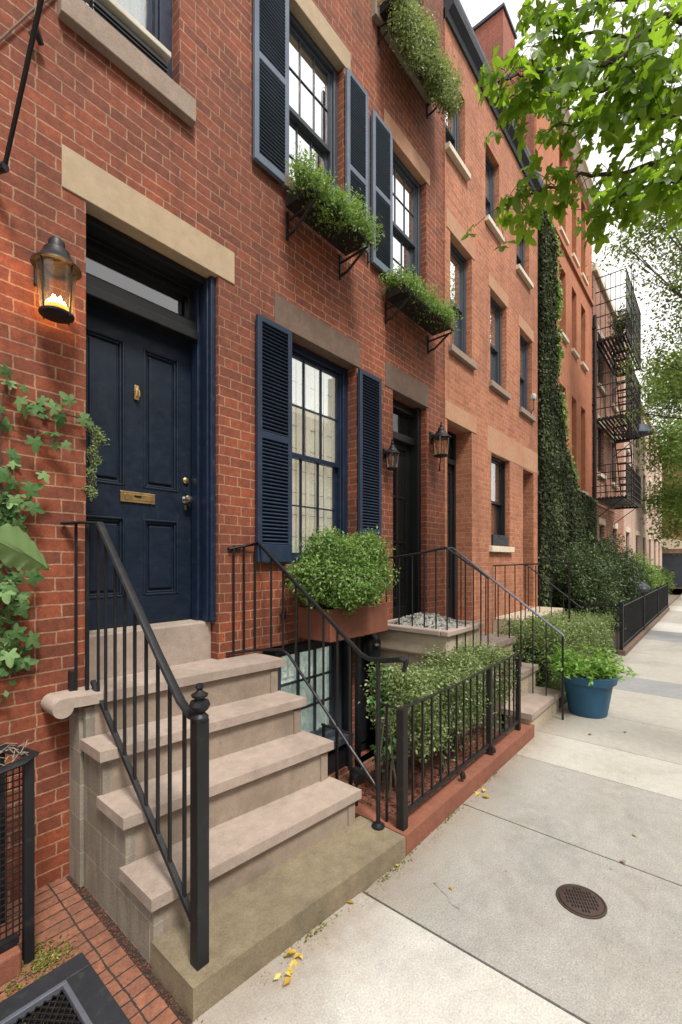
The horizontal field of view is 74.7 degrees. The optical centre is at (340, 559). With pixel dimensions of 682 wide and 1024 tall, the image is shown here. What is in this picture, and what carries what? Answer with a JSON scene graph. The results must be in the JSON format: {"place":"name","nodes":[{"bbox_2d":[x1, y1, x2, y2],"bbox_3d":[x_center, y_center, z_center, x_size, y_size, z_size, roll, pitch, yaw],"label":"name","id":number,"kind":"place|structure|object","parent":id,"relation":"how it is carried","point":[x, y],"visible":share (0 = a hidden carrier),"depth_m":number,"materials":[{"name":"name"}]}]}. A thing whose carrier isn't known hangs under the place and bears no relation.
{"place":"outdoors","nodes":[
{"label":"outdoors","id":0,"kind":"place"},
{"bbox_2d":[0,876,181,1023],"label":"brick pavement","id":1,"kind":"structure","parent":0,"point":[62,907],"depth_m":2.10,"materials":[{"name":"brick"}]},
{"bbox_2d":[0,923,20,985],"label":"brick footing","id":2,"kind":"object","parent":1,"relation":"on","point":[10,963],"visible":0.69,"depth_m":1.96,"materials":[{"name":"red brick"}]},
{"bbox_2d":[0,743,39,964],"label":"iron gate","id":3,"kind":"structure","parent":2,"relation":"on","point":[26,762],"depth_m":2.03,"materials":[{"name":"metal"}]},
{"bbox_2d":[0,739,30,765],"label":"dried twigs","id":4,"kind":"object","parent":3,"relation":"on","point":[16,749],"visible":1,"depth_m":2.04,"materials":[{"name":"plant"}]},
{"bbox_2d":[0,929,80,1023],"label":"moss","id":5,"kind":"object","parent":1,"relation":"on","point":[45,963],"visible":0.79,"depth_m":2.04,"materials":[{"name":"plant"}]},
{"bbox_2d":[0,952,130,1023],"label":"cellar grate","id":6,"kind":"object","parent":1,"relation":"on","point":[74,990],"visible":1,"depth_m":1.82,"materials":[{"name":"grey metal"}]},
{"bbox_2d":[65,874,202,1023],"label":"soil bed","id":7,"kind":"object","parent":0,"point":[153,978],"visible":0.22,"depth_m":2.10,"materials":[{"name":"soil"}]},
{"bbox_2d":[339,750,388,783],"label":"areaway floor","id":8,"kind":"structure","parent":0,"point":[369,764],"depth_m":4.65,"materials":[{"name":"brick"}]},
{"bbox_2d":[355,636,360,768],"bbox_3d":[0.160,1.440,4.253,0.125,1.440,0.125,0,0,40],"label":"iron post","id":9,"kind":"object","parent":8,"relation":"on","point":[357,700],"visible":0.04,"depth_m":4.24,"materials":[{"name":"metal"}]},
{"bbox_2d":[346,726,506,817],"bbox_3d":[0.848,1.990,4.010,0.680,0.340,2.180,0,0,40],"label":"mulch bed","id":10,"kind":"object","parent":8,"relation":"on","point":[418,779],"depth_m":3.74,"materials":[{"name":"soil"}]},
{"bbox_2d":[366,662,403,793],"bbox_3d":[0.347,1.309,3.492,0.292,1.064,0.374,0,0,12],"label":"climbing shrub","id":11,"kind":"object","parent":10,"relation":"on","point":[370,700],"visible":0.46,"depth_m":3.46,"materials":[{"name":"green plant"}]},
{"bbox_2d":[358,638,523,801],"bbox_3d":[1.000,1.304,4.087,0.772,1.077,2.179,0,0,40],"label":"hedge","id":12,"kind":"object","parent":10,"relation":"on","point":[422,684],"visible":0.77,"depth_m":3.64,"materials":[{"name":"green plant"}]},
{"bbox_2d":[375,612,483,759],"bbox_3d":[0.948,1.353,4.868,0.915,1.575,0.860,0,0,40],"label":"stone stoop","id":13,"kind":"object","parent":8,"relation":"on","point":[406,638],"visible":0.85,"depth_m":4.60,"materials":[{"name":"stone"}]},
{"bbox_2d":[386,547,488,652],"bbox_3d":[1.007,0.419,4.618,1.237,1.102,0.585,0,0,0],"label":"iron railing","id":14,"kind":"object","parent":13,"relation":"on","point":[447,550],"visible":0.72,"depth_m":4.55,"materials":[{"name":"metal"}]},
{"bbox_2d":[192,892,584,1023],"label":"sidewalk","id":15,"kind":"structure","parent":0,"point":[380,963],"depth_m":1.93,"materials":[{"name":"concrete"}]},
{"bbox_2d":[41,652,405,1021],"bbox_3d":[-0.674,1.347,2.656,1.507,1.187,1.542,0,0,40],"label":"stone stoop","id":16,"kind":"object","parent":15,"relation":"on","point":[298,850],"visible":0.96,"depth_m":2.49,"materials":[{"name":"stone"}]},
{"bbox_2d":[60,521,209,970],"bbox_3d":[-1.060,0.743,2.261,1.264,1.933,0.156,0,0,35],"label":"iron railing","id":17,"kind":"object","parent":16,"relation":"on","point":[196,907],"visible":1,"depth_m":2.10,"materials":[{"name":"metal"}]},
{"bbox_2d":[226,542,408,830],"bbox_3d":[-0.177,0.781,3.202,1.478,1.859,0.295,0,0,29],"label":"iron railing","id":18,"kind":"object","parent":16,"relation":"on","point":[378,825],"visible":1,"depth_m":3.16,"materials":[{"name":"metal"}]},
{"bbox_2d":[274,967,292,984],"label":"fallen leaf","id":19,"kind":"object","parent":15,"relation":"on","point":[288,972],"visible":1,"depth_m":1.95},
{"bbox_2d":[284,948,302,966],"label":"fallen leaf","id":20,"kind":"object","parent":15,"relation":"on","point":[290,952],"visible":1,"depth_m":2.06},
{"bbox_2d":[252,740,539,992],"bbox_3d":[0.853,1.837,3.209,0.162,0.020,3.594,0,0,42],"label":"sidewalk grit","id":21,"kind":"object","parent":15,"relation":"on","point":[391,876],"visible":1,"depth_m":2.58,"materials":[{"name":"brown plant"}]},
{"bbox_2d":[364,804,681,1023],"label":"sidewalk","id":22,"kind":"structure","parent":0,"point":[496,873],"depth_m":2.31,"materials":[{"name":"concrete"}]},
{"bbox_2d":[280,746,523,957],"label":"joint weeds","id":23,"kind":"object","parent":22,"relation":"on","point":[395,866],"visible":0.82,"depth_m":2.63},
{"bbox_2d":[556,884,606,918],"bbox_3d":[1.295,1.835,2.408,0.244,0.011,0.244,0,0,40],"label":"drain cover","id":24,"kind":"object","parent":22,"relation":"on","point":[581,901],"visible":1,"depth_m":2.39,"materials":[{"name":"metal"}]},
{"bbox_2d":[460,0,681,447],"label":"sky","id":25,"kind":"structure","parent":0,"point":[475,10],"materials":[{"name":"white"}]},
{"bbox_2d":[463,755,681,885],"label":"sidewalk","id":26,"kind":"structure","parent":0,"point":[605,818],"depth_m":3.25,"materials":[{"name":"concrete"}]},
{"bbox_2d":[559,611,632,705],"bbox_3d":[7.238,1.950,12.016,1.350,0.280,16.300,0,0,40],"label":"soil bed","id":27,"kind":"object","parent":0,"point":[614,638],"visible":0.07,"depth_m":10.17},
{"bbox_2d":[493,606,562,643],"bbox_3d":[3.721,1.450,7.984,1.120,0.980,2.400,0,0,40],"label":"stone stoop","id":28,"kind":"object","parent":27,"relation":"on","point":[501,618],"visible":0.13,"depth_m":7.73,"materials":[{"name":"stone"}]},
{"bbox_2d":[493,562,570,645],"bbox_3d":[2.977,0.935,7.041,1.181,1.810,0.024,0,0,40],"label":"iron railing","id":29,"kind":"object","parent":28,"relation":"on","point":[535,564],"visible":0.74,"depth_m":7.08,"materials":[{"name":"metal"}]},
{"bbox_2d":[526,565,581,615],"bbox_3d":[3.772,0.805,8.072,1.068,1.470,0.024,0,0,40],"label":"iron railing","id":30,"kind":"object","parent":28,"relation":"on","point":[551,592],"visible":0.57,"depth_m":8.07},
{"bbox_2d":[494,609,625,700],"bbox_3d":[3.681,1.312,7.292,1.152,1.222,4.178,0,0,40],"label":"hedge","id":31,"kind":"object","parent":27,"relation":"on","point":[591,630],"visible":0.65,"depth_m":6.27,"materials":[{"name":"green plant"}]},
{"bbox_2d":[550,535,625,629],"bbox_3d":[5.498,0.634,9.999,1.491,2.427,2.433,0,0,40],"label":"shrub","id":32,"kind":"object","parent":27,"relation":"on","point":[588,580],"visible":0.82,"depth_m":9.62,"materials":[{"name":"green plant"}]},
{"bbox_2d":[580,528,648,628],"bbox_3d":[7.120,0.515,11.790,1.635,2.714,3.020,0,0,40],"label":"shrub","id":33,"kind":"object","parent":27,"relation":"on","point":[627,576],"visible":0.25,"depth_m":11.37,"materials":[{"name":"green plant"}]},
{"bbox_2d":[628,555,654,591],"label":"shrub","id":34,"kind":"object","parent":27,"relation":"on","point":[644,580],"visible":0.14,"depth_m":14.43,"materials":[{"name":"green plant"}]},
{"bbox_2d":[633,550,665,588],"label":"shrub","id":35,"kind":"object","parent":27,"relation":"on","point":[656,580],"visible":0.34,"depth_m":17.51,"materials":[{"name":"green plant"}]},
{"bbox_2d":[516,731,681,799],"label":"sidewalk","id":36,"kind":"structure","parent":0,"point":[661,777],"depth_m":4.04,"materials":[{"name":"concrete"}]},
{"bbox_2d":[461,0,681,254],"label":"maple tree","id":37,"kind":"object","parent":36,"relation":"on","point":[641,46],"visible":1,"depth_m":3.58,"materials":[{"name":"green plant"}]},
{"bbox_2d":[537,707,681,764],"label":"sidewalk","id":38,"kind":"structure","parent":0,"point":[653,741],"depth_m":4.71,"materials":[{"name":"concrete"}]},
{"bbox_2d":[424,633,561,738],"bbox_3d":[1.619,1.445,5.263,1.400,0.950,1.730,0,0,40],"label":"stone stoop","id":39,"kind":"object","parent":38,"relation":"on","point":[539,708],"visible":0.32,"depth_m":5.13,"materials":[{"name":"stone"}]},
{"bbox_2d":[447,547,563,719],"bbox_3d":[1.993,0.833,5.621,1.511,2.014,0.028,0,0,40],"label":"iron railing","id":40,"kind":"object","parent":39,"relation":"on","point":[517,599],"visible":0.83,"depth_m":5.41,"materials":[{"name":"metal"}]},
{"bbox_2d":[558,669,617,718],"bbox_3d":[2.968,1.597,5.373,0.636,0.485,0.636,0,0,40],"label":"flower pot","id":41,"kind":"object","parent":38,"relation":"on","point":[584,699],"visible":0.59,"depth_m":5.17,"materials":[{"name":"ceramic"}]},
{"bbox_2d":[542,644,639,685],"bbox_3d":[2.968,1.246,5.359,1.024,0.421,1.082,0,0,40],"label":"potted plant","id":42,"kind":"object","parent":41,"relation":"in","point":[581,668],"visible":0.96,"depth_m":5.20,"materials":[{"name":"green plant"}]},
{"bbox_2d":[559,594,681,708],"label":"sidewalk joint bed","id":43,"kind":"object","parent":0,"point":[565,701],"depth_m":5.91,"materials":[{"name":"soil"}]},
{"bbox_2d":[355,723,533,855],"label":"garden kerb","id":44,"kind":"structure","parent":43,"relation":"on","point":[429,815],"depth_m":3.31,"materials":[{"name":"red stone"}]},
{"bbox_2d":[321,723,353,785],"bbox_3d":[-0.030,1.465,3.219,0.300,0.510,0.018,0,0,40],"label":"iron fence","id":45,"kind":"object","parent":44,"relation":"on","point":[323,725],"visible":0.48,"depth_m":3.21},
{"bbox_2d":[351,766,366,805],"bbox_3d":[0.122,1.624,3.054,0.110,0.433,0.191,0,0,12],"label":"garden spotlight","id":46,"kind":"object","parent":44,"relation":"on","point":[358,774],"visible":0.81,"depth_m":3.00,"materials":[{"name":"black paint"}]},
{"bbox_2d":[380,652,520,830],"bbox_3d":[1.062,1.326,3.705,0.204,0.788,2.215,0,0,42],"label":"iron fence","id":47,"kind":"object","parent":44,"relation":"on","point":[403,808],"visible":1,"depth_m":3.35,"materials":[{"name":"metal"}]},
{"bbox_2d":[662,539,681,588],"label":"garage","id":48,"kind":"structure","parent":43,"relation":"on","point":[671,562],"depth_m":30.46,"materials":[{"name":"brick"}]},
{"bbox_2d":[662,553,681,586],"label":"garage door","id":49,"kind":"structure","parent":48,"relation":"in","point":[673,562],"depth_m":30.46,"materials":[{"name":"grey paint"}]},
{"bbox_2d":[564,689,681,730],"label":"sidewalk","id":50,"kind":"structure","parent":0,"point":[661,711],"depth_m":5.53,"materials":[{"name":"concrete"}]},
{"bbox_2d":[624,582,649,623],"bbox_3d":[8.407,1.202,12.819,0.767,1.216,0.803,0,0,40],"label":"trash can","id":51,"kind":"object","parent":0,"point":[646,588],"visible":0.25,"depth_m":12.52,"materials":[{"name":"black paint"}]},
{"bbox_2d":[608,655,681,683],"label":"sidewalk","id":52,"kind":"structure","parent":0,"point":[661,670],"depth_m":7.58,"materials":[{"name":"concrete"}]},
{"bbox_2d":[613,675,681,699],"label":"sidewalk","id":53,"kind":"structure","parent":0,"point":[657,688],"depth_m":6.45,"materials":[{"name":"concrete"}]},
{"bbox_2d":[627,639,681,660],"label":"sidewalk","id":54,"kind":"structure","parent":0,"point":[667,650],"depth_m":9.08,"materials":[{"name":"concrete"}]},
{"bbox_2d":[617,607,669,655],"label":"garden kerb","id":55,"kind":"structure","parent":54,"relation":"on","point":[631,645],"depth_m":10.26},
{"bbox_2d":[583,582,667,649],"bbox_3d":[8.437,1.280,12.699,0.700,0.920,10.170,0,0,40],"label":"iron fence","id":56,"kind":"object","parent":55,"relation":"on","point":[649,607],"visible":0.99,"depth_m":10.61,"materials":[{"name":"metal"}]},
{"bbox_2d":[634,339,681,554],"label":"street tree","id":57,"kind":"object","parent":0,"point":[671,502],"visible":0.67,"depth_m":20.41,"materials":[{"name":"green plant"}]},
{"bbox_2d":[642,630,681,642],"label":"sidewalk","id":58,"kind":"structure","parent":0,"point":[663,636],"depth_m":10.74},
{"bbox_2d":[585,180,681,433],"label":"street tree","id":59,"kind":"object","parent":58,"relation":"on","point":[651,224],"visible":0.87,"depth_m":10.46,"materials":[{"name":"green plant"}]},
{"bbox_2d":[651,622,681,632],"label":"sidewalk","id":60,"kind":"structure","parent":0,"point":[668,627],"depth_m":12.18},
{"bbox_2d":[659,616,681,623],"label":"sidewalk","id":61,"kind":"structure","parent":0,"point":[671,619],"depth_m":13.81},
{"bbox_2d":[668,589,681,605],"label":"ground","id":62,"kind":"structure","parent":0,"point":[675,595],"depth_m":30.07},
{"bbox_2d":[0,0,442,902],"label":"brick house","id":63,"kind":"structure","parent":62,"relation":"on","point":[224,360],"depth_m":3.42,"materials":[{"name":"brick"}]},
{"bbox_2d":[0,0,43,173],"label":"awning rod","id":64,"kind":"object","parent":63,"relation":"attached to","point":[4,167],"visible":1,"depth_m":2.10,"materials":[{"name":"black metal"}]},
{"bbox_2d":[0,0,48,41],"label":"wall cable","id":65,"kind":"object","parent":63,"relation":"attached to","point":[15,25],"depth_m":2.40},
{"bbox_2d":[0,362,93,701],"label":"climbing vine","id":66,"kind":"object","parent":63,"relation":"attached to","point":[14,598],"visible":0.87,"depth_m":2.37,"materials":[{"name":"green plant"}]},
{"bbox_2d":[0,523,50,570],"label":"broad leaf","id":67,"kind":"object","parent":66,"relation":"attached to","point":[19,551],"visible":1,"depth_m":2.17,"materials":[{"name":"green plant"}]},
{"bbox_2d":[30,236,81,325],"bbox_3d":[-1.557,-1.527,2.434,0.280,0.434,0.239,0,0,40],"label":"wall lantern","id":68,"kind":"object","parent":63,"relation":"attached to","point":[52,259],"depth_m":2.40,"materials":[{"name":"black metal"}]},
{"bbox_2d":[82,417,109,501],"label":"hanging creeper","id":69,"kind":"object","parent":63,"relation":"hanging from","point":[95,459],"visible":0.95,"depth_m":2.71,"materials":[{"name":"green plant"}]},
{"bbox_2d":[82,0,171,78],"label":"window","id":70,"kind":"structure","parent":63,"relation":"in","point":[155,16],"depth_m":3.16,"materials":[{"name":"glass"}]},
{"bbox_2d":[86,240,192,320],"bbox_3d":[-1.449,-1.962,3.197,0.060,0.245,0.835,0,0,40],"label":"transom window","id":71,"kind":"structure","parent":63,"relation":"in","point":[101,263],"depth_m":3.18,"materials":[{"name":"black paint"}]},
{"bbox_2d":[86,304,192,629],"bbox_3d":[-1.465,-0.612,3.185,0.120,2.155,0.915,0,0,40],"label":"door","id":72,"kind":"structure","parent":63,"relation":"in","point":[139,379],"depth_m":3.23,"materials":[{"name":"blue paint"}]},
{"bbox_2d":[276,641,340,738],"bbox_3d":[-0.323,1.280,4.305,0.110,1.000,0.918,0,0,40],"label":"window","id":73,"kind":"structure","parent":63,"relation":"in","point":[290,680],"depth_m":4.39,"materials":[{"name":"glass"}]},
{"bbox_2d":[289,10,337,194],"bbox_3d":[-0.330,-4.170,4.304,0.120,1.680,0.808,0,0,40],"label":"window","id":74,"kind":"structure","parent":63,"relation":"in","point":[313,80],"depth_m":4.36,"materials":[{"name":"glass"}]},
{"bbox_2d":[287,342,347,563],"bbox_3d":[-0.283,-0.995,4.422,0.120,2.070,0.988,0,0,40],"label":"window","id":75,"kind":"structure","parent":63,"relation":"in","point":[319,385],"depth_m":4.51,"materials":[{"name":"blue paint"}]},
{"bbox_2d":[286,179,371,279],"bbox_3d":[-0.107,-2.980,4.083,0.371,0.340,0.860,0,0,40],"label":"window box","id":76,"kind":"object","parent":63,"relation":"attached to","point":[294,204],"visible":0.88,"depth_m":4.06,"materials":[{"name":"black metal"}]},
{"bbox_2d":[285,141,384,253],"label":"box plants","id":77,"kind":"object","parent":76,"relation":"in","point":[338,201],"visible":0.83,"depth_m":3.84,"materials":[{"name":"green plant"}]},
{"bbox_2d":[298,601,387,642],"bbox_3d":[0.037,0.560,4.223,0.395,0.280,0.860,0,0,40],"label":"planter box","id":78,"kind":"object","parent":63,"relation":"attached to","point":[363,621],"visible":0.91,"depth_m":3.99,"materials":[{"name":"ceramic"}]},
{"bbox_2d":[280,525,400,617],"bbox_3d":[0.063,0.086,4.024,0.818,0.838,1.361,0,0,40],"label":"bush","id":79,"kind":"object","parent":78,"relation":"in","point":[348,575],"visible":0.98,"depth_m":3.78,"materials":[{"name":"green plant"}]},
{"bbox_2d":[361,637,375,751],"bbox_3d":[0.254,1.490,5.074,0.080,1.340,0.640,0,0,40],"label":"basement door","id":80,"kind":"structure","parent":63,"relation":"in","point":[368,736],"depth_m":5.05,"materials":[{"name":"black paint"}]},
{"bbox_2d":[362,633,380,657],"bbox_3d":[0.283,0.825,4.588,0.254,0.350,0.202,0,0,16],"label":"gas meter","id":81,"kind":"object","parent":63,"relation":"attached to","point":[371,645],"visible":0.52,"depth_m":4.50,"materials":[{"name":"black paint"}]},
{"bbox_2d":[382,439,400,470],"bbox_3d":[0.575,-1.187,5.026,0.192,0.355,0.183,0,0,40],"label":"wall lantern","id":82,"kind":"object","parent":63,"relation":"attached to","point":[392,451],"depth_m":5.01,"materials":[{"name":"black metal"}]},
{"bbox_2d":[393,441,409,618],"bbox_3d":[0.681,-0.325,5.649,0.050,2.330,0.650,0,0,40],"label":"door","id":83,"kind":"structure","parent":63,"relation":"in","point":[401,476],"depth_m":5.76,"materials":[{"name":"black paint"}]},
{"bbox_2d":[393,152,420,284],"bbox_3d":[0.728,-4.095,5.557,0.120,1.630,0.868,0,0,40],"label":"window","id":84,"kind":"structure","parent":63,"relation":"in","point":[406,189],"depth_m":5.69,"materials":[{"name":"glass"}]},
{"bbox_2d":[377,0,446,118],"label":"window box","id":85,"kind":"object","parent":63,"relation":"attached to","point":[384,7],"visible":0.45,"depth_m":4.94,"materials":[{"name":"black metal"}]},
{"bbox_2d":[378,0,464,132],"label":"box plants","id":86,"kind":"object","parent":85,"relation":"in","point":[411,28],"visible":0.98,"depth_m":5.06,"materials":[{"name":"green plant"}]},
{"bbox_2d":[385,282,453,353],"bbox_3d":[0.950,-2.860,5.350,0.351,0.340,1.120,0,0,40],"label":"window box","id":87,"kind":"object","parent":63,"relation":"attached to","point":[395,296],"visible":0.89,"depth_m":5.22,"materials":[{"name":"black metal"}]},
{"bbox_2d":[378,261,462,334],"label":"box plants","id":88,"kind":"object","parent":87,"relation":"in","point":[395,279],"visible":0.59,"depth_m":5.06,"materials":[{"name":"green plant"}]},
{"bbox_2d":[429,422,450,470],"bbox_3d":[1.301,-1.480,5.826,0.268,0.645,0.256,0,0,40],"label":"wall lantern","id":89,"kind":"object","parent":63,"relation":"attached to","point":[441,434],"depth_m":5.82,"materials":[{"name":"black metal"}]},
{"bbox_2d":[443,0,543,633],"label":"brick house","id":90,"kind":"structure","parent":62,"relation":"on","point":[490,426],"depth_m":7.19,"materials":[{"name":"orange brick"}]},
{"bbox_2d":[447,465,452,617],"bbox_3d":[1.500,-0.260,6.711,0.040,2.400,0.710,0,0,40],"label":"door","id":91,"kind":"structure","parent":90,"relation":"in","point":[449,468],"depth_m":6.91,"materials":[{"name":"black paint"}]},
{"bbox_2d":[445,105,458,154],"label":"window","id":92,"kind":"structure","parent":90,"relation":"in","point":[452,136],"depth_m":6.65,"materials":[{"name":"glass"}]},
{"bbox_2d":[450,242,465,353],"bbox_3d":[1.659,-3.810,6.636,0.120,1.620,0.718,0,0,40],"label":"window","id":93,"kind":"structure","parent":90,"relation":"in","point":[457,261],"depth_m":6.81,"materials":[{"name":"glass"}]},
{"bbox_2d":[485,154,493,220],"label":"window","id":94,"kind":"structure","parent":90,"relation":"in","point":[489,169],"depth_m":7.68,"materials":[{"name":"glass"}]},
{"bbox_2d":[490,296,500,385],"bbox_3d":[2.595,-3.720,7.744,0.120,1.560,0.738,0,0,40],"label":"window","id":95,"kind":"structure","parent":90,"relation":"in","point":[495,311],"depth_m":7.94,"materials":[{"name":"glass"}]},
{"bbox_2d":[491,456,504,535],"bbox_3d":[2.659,-1.002,7.821,0.142,1.555,0.858,0,0,40],"label":"window","id":96,"kind":"structure","parent":90,"relation":"in","point":[497,465],"depth_m":8.00,"materials":[{"name":"glass"}]},
{"bbox_2d":[516,235,523,268],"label":"window","id":97,"kind":"structure","parent":90,"relation":"in","point":[520,248],"depth_m":8.91,"materials":[{"name":"glass"}]},
{"bbox_2d":[520,335,526,409],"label":"window","id":98,"kind":"structure","parent":90,"relation":"in","point":[523,344],"depth_m":9.04,"materials":[{"name":"glass"}]},
{"bbox_2d":[499,56,594,561],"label":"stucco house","id":99,"kind":"structure","parent":62,"relation":"on","point":[575,321],"depth_m":11.96,"materials":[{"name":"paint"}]},
{"bbox_2d":[472,2,516,86],"bbox_3d":[3.176,-9.810,10.578,1.680,4.700,0.820,0,0,40],"label":"chimney","id":100,"kind":"object","parent":99,"relation":"on","point":[495,27],"visible":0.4,"depth_m":9.95,"materials":[{"name":"brick"}]},
{"bbox_2d":[538,209,598,612],"bbox_3d":[5.863,-2.788,11.249,0.327,9.322,5.357,0,0,40],"label":"climbing ivy","id":101,"kind":"object","parent":99,"relation":"attached to","point":[557,469],"visible":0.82,"depth_m":9.88,"materials":[{"name":"green plant"}]},
{"bbox_2d":[592,315,596,535],"bbox_3d":[7.624,-2.860,13.457,0.140,9.000,0.140,0,0,40],"label":"downpipe","id":102,"kind":"object","parent":99,"relation":"attached to","point":[594,404],"visible":0.58,"depth_m":13.41,"materials":[{"name":"black metal"}]},
{"bbox_2d":[592,262,626,552],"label":"brick house","id":103,"kind":"structure","parent":62,"relation":"on","point":[611,516],"depth_m":15.03,"materials":[{"name":"red brick"}]},
{"bbox_2d":[598,426,600,471],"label":"window","id":104,"kind":"structure","parent":103,"relation":"in","point":[599,429],"depth_m":14.79,"materials":[{"name":"glass"}]},
{"bbox_2d":[595,268,641,523],"bbox_3d":[9.163,-5.116,14.644,0.920,7.689,3.225,0,0,40],"label":"fire escape","id":105,"kind":"object","parent":103,"relation":"attached to","point":[630,499],"visible":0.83,"depth_m":13.88,"materials":[{"name":"black metal"}]},
{"bbox_2d":[604,299,643,357],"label":"balcony vine","id":106,"kind":"object","parent":105,"relation":"on","point":[622,327],"visible":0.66,"depth_m":13.96,"materials":[{"name":"green plant"}]},
{"bbox_2d":[623,414,653,437],"bbox_3d":[10.296,-4.721,15.603,1.043,0.848,0.912,0,0,3],"label":"hanging street lamp","id":107,"kind":"object","parent":103,"relation":"attached to","point":[642,429],"visible":0.41,"depth_m":15.31,"materials":[{"name":"metal"}]},
{"bbox_2d":[617,308,631,557],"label":"brick house","id":108,"kind":"structure","parent":62,"relation":"on","point":[628,529],"depth_m":18.68,"materials":[{"name":"beige brick"}]},
{"bbox_2d":[632,394,661,582],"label":"brick house","id":109,"kind":"structure","parent":62,"relation":"on","point":[641,537],"depth_m":23.28,"materials":[{"name":"beige brick"}]},
{"bbox_2d":[652,566,676,596],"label":"shrub","id":110,"kind":"object","parent":62,"relation":"on","point":[663,572],"visible":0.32,"depth_m":20.95,"materials":[{"name":"green plant"}]},
{"bbox_2d":[652,403,681,518],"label":"street tree","id":111,"kind":"object","parent":62,"relation":"on","point":[661,420],"visible":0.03,"depth_m":35.51,"materials":[{"name":"green plant"}]},
{"bbox_2d":[662,461,681,589],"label":"brick house","id":112,"kind":"structure","parent":62,"relation":"on","point":[675,475],"depth_m":35.36,"materials":[{"name":"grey brick"}]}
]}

